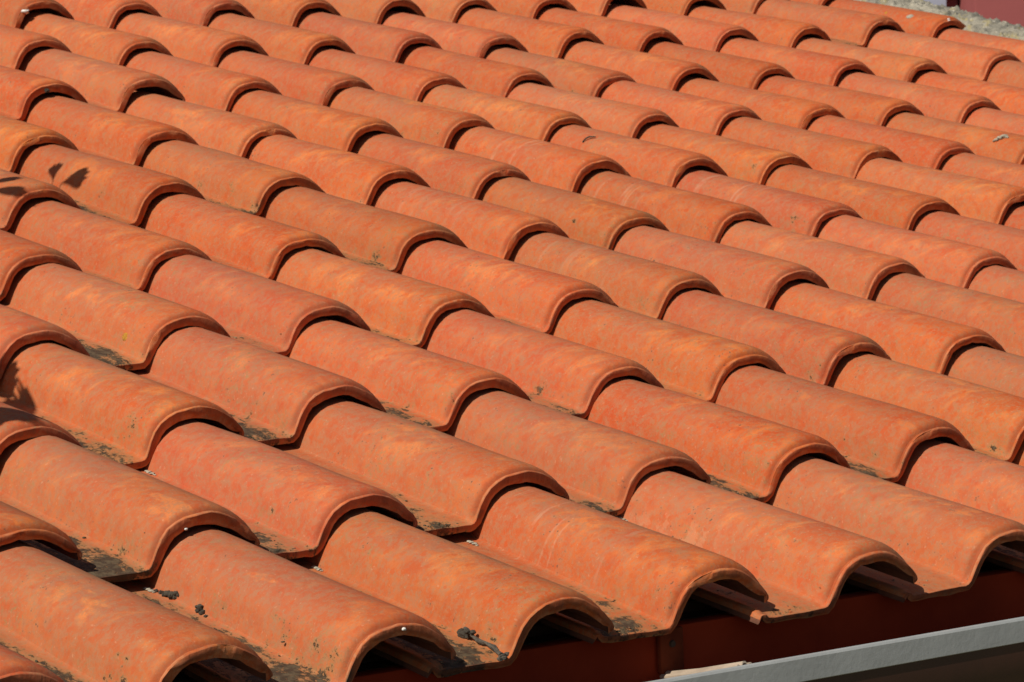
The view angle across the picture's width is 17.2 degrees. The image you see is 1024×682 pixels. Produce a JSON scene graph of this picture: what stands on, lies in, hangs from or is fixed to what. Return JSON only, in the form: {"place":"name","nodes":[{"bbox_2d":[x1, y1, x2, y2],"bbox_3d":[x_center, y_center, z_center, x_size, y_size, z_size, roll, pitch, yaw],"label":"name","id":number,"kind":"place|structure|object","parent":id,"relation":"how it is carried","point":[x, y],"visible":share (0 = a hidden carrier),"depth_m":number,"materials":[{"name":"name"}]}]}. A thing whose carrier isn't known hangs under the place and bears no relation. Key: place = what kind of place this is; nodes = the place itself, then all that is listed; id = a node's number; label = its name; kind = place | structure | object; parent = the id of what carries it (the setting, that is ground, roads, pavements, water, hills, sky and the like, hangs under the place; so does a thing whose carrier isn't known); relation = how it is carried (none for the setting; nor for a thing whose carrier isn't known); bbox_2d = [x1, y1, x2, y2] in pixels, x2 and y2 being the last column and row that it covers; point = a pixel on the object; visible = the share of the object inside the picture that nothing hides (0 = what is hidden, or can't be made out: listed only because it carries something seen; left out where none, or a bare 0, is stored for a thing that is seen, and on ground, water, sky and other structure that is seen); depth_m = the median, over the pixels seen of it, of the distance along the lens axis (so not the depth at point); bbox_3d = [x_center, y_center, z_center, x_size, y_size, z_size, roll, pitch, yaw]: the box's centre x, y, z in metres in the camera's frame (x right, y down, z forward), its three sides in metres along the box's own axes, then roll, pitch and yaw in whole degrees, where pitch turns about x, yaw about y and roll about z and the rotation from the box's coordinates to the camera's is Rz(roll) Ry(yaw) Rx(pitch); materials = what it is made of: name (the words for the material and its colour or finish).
{"place":"outdoors","nodes":[
{"label":"outdoors","id":0,"kind":"place"},
{"bbox_2d":[924,0,1023,26],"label":"neighbouring building","id":1,"kind":"structure","parent":0,"point":[1010,11],"depth_m":13.02,"materials":[{"name":"pink metal"}]},
{"label":"ground","id":2,"kind":"structure","parent":0,"visible":0},
{"bbox_2d":[352,568,1023,681],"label":"house","id":3,"kind":"structure","parent":2,"relation":"on","point":[857,618],"depth_m":3.75,"materials":[{"name":"paint"}]},
{"bbox_2d":[0,0,1023,681],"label":"tiled roof","id":4,"kind":"structure","parent":3,"relation":"on","point":[766,256],"depth_m":4.72,"materials":[{"name":"ceramic"}]},
{"bbox_2d":[122,333,127,340],"bbox_3d":[-0.510,-0.005,4.469,0.004,0.011,0.014,-5,5,-38],"label":"yellow lichen","id":5,"kind":"object","parent":4,"relation":"on","point":[124,337],"visible":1,"depth_m":4.47},
{"bbox_2d":[143,587,155,592],"bbox_3d":[-0.387,0.265,3.618,0.007,0.005,0.020,-5,5,-38],"label":"mortar bit","id":6,"kind":"object","parent":4,"relation":"on","point":[149,589],"visible":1,"depth_m":3.62,"materials":[{"name":"beige concrete"}]},
{"bbox_2d":[145,470,155,475],"bbox_3d":[-0.428,0.156,4.014,0.008,0.006,0.023,-5,5,-38],"label":"mortar bit","id":7,"kind":"object","parent":4,"relation":"on","point":[150,472],"visible":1,"depth_m":4.01,"materials":[{"name":"beige concrete"}]},
{"bbox_2d":[154,589,178,599],"bbox_3d":[-0.367,0.269,3.601,0.012,0.010,0.044,-5,5,-38],"label":"dead moss clump","id":8,"kind":"object","parent":4,"relation":"on","point":[171,595],"visible":1,"depth_m":3.59,"materials":[{"name":"grey plant"}]},
{"bbox_2d":[195,604,207,617],"bbox_3d":[-0.324,0.281,3.546,0.010,0.013,0.027,-5,5,-38],"label":"dead moss clump","id":9,"kind":"object","parent":4,"relation":"on","point":[199,610],"visible":1,"depth_m":3.54,"materials":[{"name":"grey plant"}]},
{"bbox_2d":[311,566,322,571],"bbox_3d":[-0.215,0.252,3.752,0.007,0.005,0.021,-5,5,-38],"label":"mortar bit","id":10,"kind":"object","parent":4,"relation":"on","point":[317,568],"visible":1,"depth_m":3.75,"materials":[{"name":"beige concrete"}]},
{"bbox_2d":[35,358,851,663],"bbox_3d":[-0.130,-0.228,5.674,2.472,0.812,5.386,-1,4,9],"label":"moss","id":11,"kind":"object","parent":4,"relation":"on","point":[419,522],"visible":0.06,"depth_m":3.73,"materials":[{"name":"grey plant"}]},
{"bbox_2d":[466,540,478,545],"bbox_3d":[-0.045,0.231,3.886,0.008,0.005,0.021,-5,5,-38],"label":"mortar bit","id":12,"kind":"object","parent":4,"relation":"on","point":[473,543],"visible":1,"depth_m":3.88,"materials":[{"name":"beige concrete"}]},
{"bbox_2d":[456,627,508,660],"bbox_3d":[-0.032,0.312,3.509,0.018,0.030,0.083,-5,5,-38],"label":"clump","id":13,"kind":"object","parent":4,"relation":"on","point":[465,632],"visible":1,"depth_m":3.51,"materials":[{"name":"grey plant"}]},
{"bbox_2d":[233,208,927,662],"bbox_3d":[-0.139,-0.234,5.694,2.510,0.822,5.456,-1,4,10],"label":"grit","id":14,"kind":"object","parent":4,"relation":"on","point":[443,516],"visible":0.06,"depth_m":3.87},
{"bbox_2d":[648,617,1023,681],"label":"rain gutter","id":15,"kind":"object","parent":4,"relation":"attached to","point":[989,652],"visible":0.98,"depth_m":3.69,"materials":[{"name":"paint"}]},
{"bbox_2d":[992,134,1008,141],"bbox_3d":[0.940,-0.391,6.532,0.031,0.014,0.016,-2,4,4],"label":"mortar crumb","id":16,"kind":"object","parent":4,"relation":"on","point":[1001,137],"visible":1,"depth_m":6.53,"materials":[{"name":"beige concrete"}]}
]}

